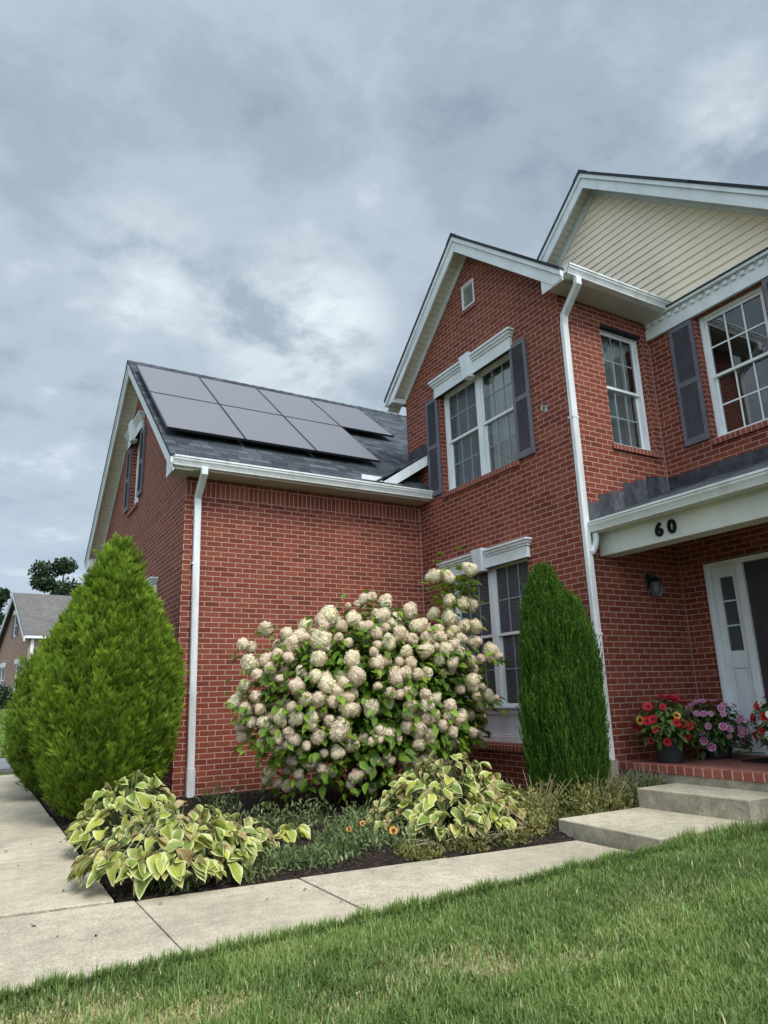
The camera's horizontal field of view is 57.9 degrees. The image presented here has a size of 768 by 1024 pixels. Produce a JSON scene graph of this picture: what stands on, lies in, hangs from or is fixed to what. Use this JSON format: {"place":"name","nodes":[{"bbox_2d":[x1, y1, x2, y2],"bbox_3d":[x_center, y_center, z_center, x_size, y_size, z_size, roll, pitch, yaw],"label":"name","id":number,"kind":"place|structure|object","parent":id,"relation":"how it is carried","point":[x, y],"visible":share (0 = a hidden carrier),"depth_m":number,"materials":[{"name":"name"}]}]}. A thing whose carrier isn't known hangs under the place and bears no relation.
{"place":"outdoors","nodes":[
{"label":"outdoors","id":0,"kind":"place"},
{"bbox_2d":[0,709,8,757],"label":"lawn grass","id":1,"kind":"structure","parent":0,"point":[2,750],"depth_m":23.09,"materials":[{"name":"green plant"}]},
{"bbox_2d":[0,758,12,772],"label":"driveway","id":2,"kind":"structure","parent":0,"point":[4,766],"depth_m":14.54,"materials":[{"name":"grey concrete"}]},
{"bbox_2d":[0,772,502,1023],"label":"ground","id":3,"kind":"structure","parent":0,"point":[49,813],"depth_m":7.87,"materials":[{"name":"soil"}]},
{"bbox_2d":[0,587,11,649],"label":"broadleaf tree","id":4,"kind":"object","parent":3,"relation":"on","point":[5,594],"visible":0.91,"depth_m":66.14,"materials":[{"name":"green plant"}]},
{"bbox_2d":[0,683,14,709],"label":"foundation shrub","id":5,"kind":"object","parent":3,"relation":"on","point":[5,692],"visible":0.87,"depth_m":39.12,"materials":[{"name":"green plant"}]},
{"bbox_2d":[0,592,72,708],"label":"neighbour house","id":6,"kind":"structure","parent":3,"relation":"on","point":[29,620],"depth_m":42.62,"materials":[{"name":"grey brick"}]},
{"bbox_2d":[0,668,4,688],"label":"window","id":7,"kind":"structure","parent":6,"relation":"in","point":[3,669],"depth_m":44.37,"materials":[{"name":"white plastic"}]},
{"bbox_2d":[13,615,16,636],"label":"window","id":8,"kind":"structure","parent":6,"relation":"in","point":[15,624],"depth_m":43.32,"materials":[{"name":"white plastic"}]},
{"bbox_2d":[14,664,19,691],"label":"window","id":9,"kind":"structure","parent":6,"relation":"in","point":[18,665],"depth_m":41.18,"materials":[{"name":"white plastic"}]},
{"bbox_2d":[36,791,58,815],"bbox_3d":[-4.707,4.176,10.679,1.260,0.109,6.300,7,-17,-29],"label":"mulch bed","id":10,"kind":"object","parent":3,"relation":"on","point":[47,806],"visible":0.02,"depth_m":8.89,"materials":[{"name":"brown soil"}]},
{"bbox_2d":[0,585,82,797],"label":"arborvitae","id":11,"kind":"object","parent":10,"relation":"on","point":[19,757],"visible":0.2,"depth_m":9.26,"materials":[{"name":"green plant"}]},
{"bbox_2d":[27,557,81,595],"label":"broadleaf tree","id":12,"kind":"object","parent":3,"relation":"on","point":[43,580],"visible":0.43,"depth_m":63.60,"materials":[{"name":"green plant"}]},
{"bbox_2d":[0,774,629,992],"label":"front walk","id":13,"kind":"structure","parent":3,"relation":"on","point":[75,917],"depth_m":4.34,"materials":[{"name":"concrete"}]},
{"bbox_2d":[0,834,490,936],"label":"leaf litter","id":14,"kind":"object","parent":13,"relation":"on","point":[160,902],"visible":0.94,"depth_m":4.51,"materials":[{"name":"brown plant"}]},
{"bbox_2d":[54,773,633,902],"bbox_3d":[-0.356,3.147,7.149,5.130,0.193,4.365,7,-17,-29],"label":"mulch bed","id":15,"kind":"object","parent":3,"relation":"on","point":[210,885],"visible":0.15,"depth_m":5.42,"materials":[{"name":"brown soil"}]},
{"bbox_2d":[23,532,189,820],"bbox_3d":[-3.117,1.816,7.933,1.716,3.269,1.800,7,-17,-29],"label":"arborvitae","id":16,"kind":"object","parent":15,"relation":"on","point":[107,703],"visible":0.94,"depth_m":7.39,"materials":[{"name":"green plant"}]},
{"bbox_2d":[62,769,179,851],"bbox_3d":[-2.235,2.578,6.048,1.021,0.616,0.914,7,-17,-29],"label":"hosta","id":17,"kind":"object","parent":15,"relation":"on","point":[94,821],"visible":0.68,"depth_m":5.90,"materials":[{"name":"green plant"}]},
{"bbox_2d":[66,799,270,899],"bbox_3d":[-1.522,2.355,5.028,1.233,0.526,1.328,-6,-16,16],"label":"hosta","id":18,"kind":"object","parent":15,"relation":"on","point":[163,844],"visible":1,"depth_m":4.73,"materials":[{"name":"green plant"}]},
{"bbox_2d":[188,770,260,803],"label":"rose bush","id":19,"kind":"object","parent":15,"relation":"on","point":[231,791],"visible":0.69,"depth_m":8.24,"materials":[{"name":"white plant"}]},
{"bbox_2d":[210,812,279,856],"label":"hosta","id":20,"kind":"object","parent":15,"relation":"on","point":[267,834],"visible":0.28,"depth_m":5.44,"materials":[{"name":"green plant"}]},
{"bbox_2d":[107,789,447,895],"bbox_3d":[-1.235,2.805,6.276,2.647,0.393,3.237,7,-17,-29],"label":"ground cover","id":21,"kind":"object","parent":15,"relation":"on","point":[336,849],"visible":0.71,"depth_m":5.55,"materials":[{"name":"green plant"}]},
{"bbox_2d":[275,823,310,842],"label":"hosta","id":22,"kind":"object","parent":15,"relation":"on","point":[291,831],"visible":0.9,"depth_m":5.87,"materials":[{"name":"green plant"}]},
{"bbox_2d":[341,813,378,844],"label":"blanket flower","id":23,"kind":"object","parent":15,"relation":"on","point":[361,822],"visible":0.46,"depth_m":5.75,"materials":[{"name":"yellow plant"}]},
{"bbox_2d":[223,546,510,814],"bbox_3d":[-0.176,1.821,8.066,3.462,3.050,2.255,7,-17,-29],"label":"hydrangea bush","id":24,"kind":"object","parent":15,"relation":"on","point":[343,697],"visible":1,"depth_m":7.25,"materials":[{"name":"beige plant"}]},
{"bbox_2d":[368,821,421,851],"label":"blanket flower","id":25,"kind":"object","parent":15,"relation":"on","point":[392,830],"visible":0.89,"depth_m":5.50,"materials":[{"name":"yellow plant"}]},
{"bbox_2d":[365,750,536,840],"bbox_3d":[0.594,2.528,6.254,1.607,0.719,1.425,7,-17,-29],"label":"hosta","id":26,"kind":"object","parent":15,"relation":"on","point":[459,808],"visible":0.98,"depth_m":5.95,"materials":[{"name":"green plant"}]},
{"bbox_2d":[393,819,531,860],"bbox_3d":[0.648,2.646,5.591,1.258,0.199,0.511,7,-17,-29],"label":"trailing shrub","id":27,"kind":"object","parent":15,"relation":"on","point":[420,849],"visible":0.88,"depth_m":5.52,"materials":[{"name":"green plant"}]},
{"bbox_2d":[506,771,575,837],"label":"trailing shrub","id":28,"kind":"object","parent":15,"relation":"on","point":[548,812],"visible":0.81,"depth_m":6.31,"materials":[{"name":"green plant"}]},
{"bbox_2d":[513,561,614,811],"bbox_3d":[1.831,1.816,7.269,0.980,2.661,0.938,7,-17,-29],"label":"columnar shrub","id":29,"kind":"object","parent":15,"relation":"on","point":[564,730],"visible":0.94,"depth_m":7.03,"materials":[{"name":"green plant"}]},
{"bbox_2d":[559,768,639,816],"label":"trailing shrub","id":30,"kind":"object","parent":15,"relation":"on","point":[581,808],"visible":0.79,"depth_m":6.58,"materials":[{"name":"green plant"}]},
{"bbox_2d":[612,764,667,806],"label":"trailing shrub","id":31,"kind":"object","parent":15,"relation":"on","point":[646,782],"visible":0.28,"depth_m":6.93,"materials":[{"name":"green plant"}]},
{"bbox_2d":[84,169,767,799],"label":"brick house","id":32,"kind":"structure","parent":3,"relation":"on","point":[582,397],"depth_m":9.21,"materials":[{"name":"red brick"}]},
{"bbox_2d":[134,442,139,503],"bbox_3d":[-4.497,-0.741,12.915,0.118,1.382,0.830,7,-17,-29],"label":"window","id":33,"kind":"structure","parent":32,"relation":"in","point":[136,499],"depth_m":13.22,"materials":[{"name":"white plastic"}]},
{"bbox_2d":[136,364,218,403],"bbox_3d":[-3.597,-2.208,12.001,1.118,1.129,1.415,7,-17,-29],"label":"solar panel","id":34,"kind":"object","parent":32,"relation":"attached to","point":[162,381],"visible":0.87,"depth_m":11.93,"materials":[{"name":"grey glass"}]},
{"bbox_2d":[149,391,244,440],"bbox_3d":[-2.864,-1.469,10.545,1.118,1.128,1.415,7,-17,-29],"label":"solar panel","id":35,"kind":"object","parent":32,"relation":"attached to","point":[177,413],"visible":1,"depth_m":10.41,"materials":[{"name":"black glass"}]},
{"bbox_2d":[199,377,282,415],"bbox_3d":[-2.618,-2.091,12.553,1.118,1.129,1.415,7,-17,-29],"label":"solar panel","id":36,"kind":"object","parent":32,"relation":"attached to","point":[236,395],"visible":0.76,"depth_m":12.48,"materials":[{"name":"grey glass"}]},
{"bbox_2d":[220,404,316,452],"bbox_3d":[-1.885,-1.351,11.097,1.118,1.128,1.415,7,-17,-29],"label":"solar panel","id":37,"kind":"object","parent":32,"relation":"attached to","point":[259,427],"visible":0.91,"depth_m":10.97,"materials":[{"name":"black glass"}]},
{"bbox_2d":[257,388,339,425],"bbox_3d":[-1.640,-1.973,13.106,1.118,1.129,1.415,7,-17,-29],"label":"solar panel","id":38,"kind":"object","parent":32,"relation":"attached to","point":[287,405],"visible":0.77,"depth_m":13.05,"materials":[{"name":"grey glass"}]},
{"bbox_2d":[284,416,379,462],"bbox_3d":[-0.906,-1.234,11.650,1.118,1.128,1.415,7,-17,-29],"label":"solar panel","id":39,"kind":"object","parent":32,"relation":"attached to","point":[328,439],"visible":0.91,"depth_m":11.53,"materials":[{"name":"black glass"}]},
{"bbox_2d":[310,399,393,437],"bbox_3d":[-0.661,-1.856,13.658,1.118,1.129,1.415,7,-17,-29],"label":"solar panel","id":40,"kind":"object","parent":32,"relation":"attached to","point":[350,418],"visible":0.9,"depth_m":13.54,"materials":[{"name":"grey glass"}]},
{"bbox_2d":[444,353,517,489],"bbox_3d":[1.478,-1.277,10.224,0.222,1.637,1.725,7,-17,-29],"label":"window","id":41,"kind":"structure","parent":32,"relation":"in","point":[466,424],"depth_m":10.29,"materials":[{"name":"glass"}]},
{"bbox_2d":[454,558,528,743],"bbox_3d":[1.527,1.864,9.362,0.118,2.352,1.725,7,-17,-29],"label":"window","id":42,"kind":"structure","parent":32,"relation":"in","point":[501,589],"depth_m":9.27,"materials":[{"name":"glass"}]},
{"bbox_2d":[600,330,650,450],"bbox_3d":[3.141,-1.613,9.316,0.792,1.682,0.222,7,-17,-29],"label":"window","id":43,"kind":"structure","parent":32,"relation":"in","point":[617,381],"depth_m":9.41,"materials":[{"name":"white plastic"}]},
{"bbox_2d":[645,573,663,597],"bbox_3d":[3.276,0.880,8.387,0.168,0.308,0.187,7,-17,-29],"label":"wall lamp","id":44,"kind":"object","parent":32,"relation":"attached to","point":[654,585],"visible":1,"depth_m":8.33,"materials":[{"name":"black metal"}]},
{"bbox_2d":[631,694,703,762],"bbox_3d":[2.995,2.281,7.345,0.749,0.689,0.738,7,-17,-29],"label":"potted plant","id":45,"kind":"object","parent":32,"relation":"on","point":[670,743],"visible":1,"depth_m":7.18,"materials":[{"name":"green plant"}]},
{"bbox_2d":[681,699,754,759],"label":"potted plant","id":46,"kind":"object","parent":32,"relation":"on","point":[716,741],"visible":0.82,"depth_m":7.46,"materials":[{"name":"green plant"}]},
{"bbox_2d":[699,286,767,436],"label":"window","id":47,"kind":"structure","parent":32,"relation":"in","point":[714,382],"depth_m":8.70,"materials":[{"name":"white plastic"}]},
{"bbox_2d":[741,757,767,762],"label":"door mat","id":48,"kind":"object","parent":32,"relation":"on","point":[761,760],"depth_m":7.04,"materials":[{"name":"black rubber"}]},
{"bbox_2d":[743,558,767,704],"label":"door","id":49,"kind":"structure","parent":32,"relation":"in","point":[756,572],"depth_m":7.89,"materials":[{"name":"grey paint"}]},
{"bbox_2d":[747,694,767,749],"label":"potted plant","id":50,"kind":"object","parent":32,"relation":"on","point":[762,729],"visible":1,"depth_m":6.73,"materials":[{"name":"red plant"}]},
{"bbox_2d":[558,783,767,852],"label":"concrete steps","id":51,"kind":"structure","parent":3,"relation":"on","point":[660,812],"depth_m":5.86,"materials":[{"name":"grey concrete"}]},
{"bbox_2d":[0,813,767,1023],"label":"lawn grass","id":52,"kind":"structure","parent":0,"point":[675,931],"depth_m":3.21,"materials":[{"name":"green plant"}]},
{"bbox_2d":[0,0,767,625],"label":"sky","id":53,"kind":"structure","parent":0,"point":[271,194],"materials":[{"name":"grey"}]}
]}

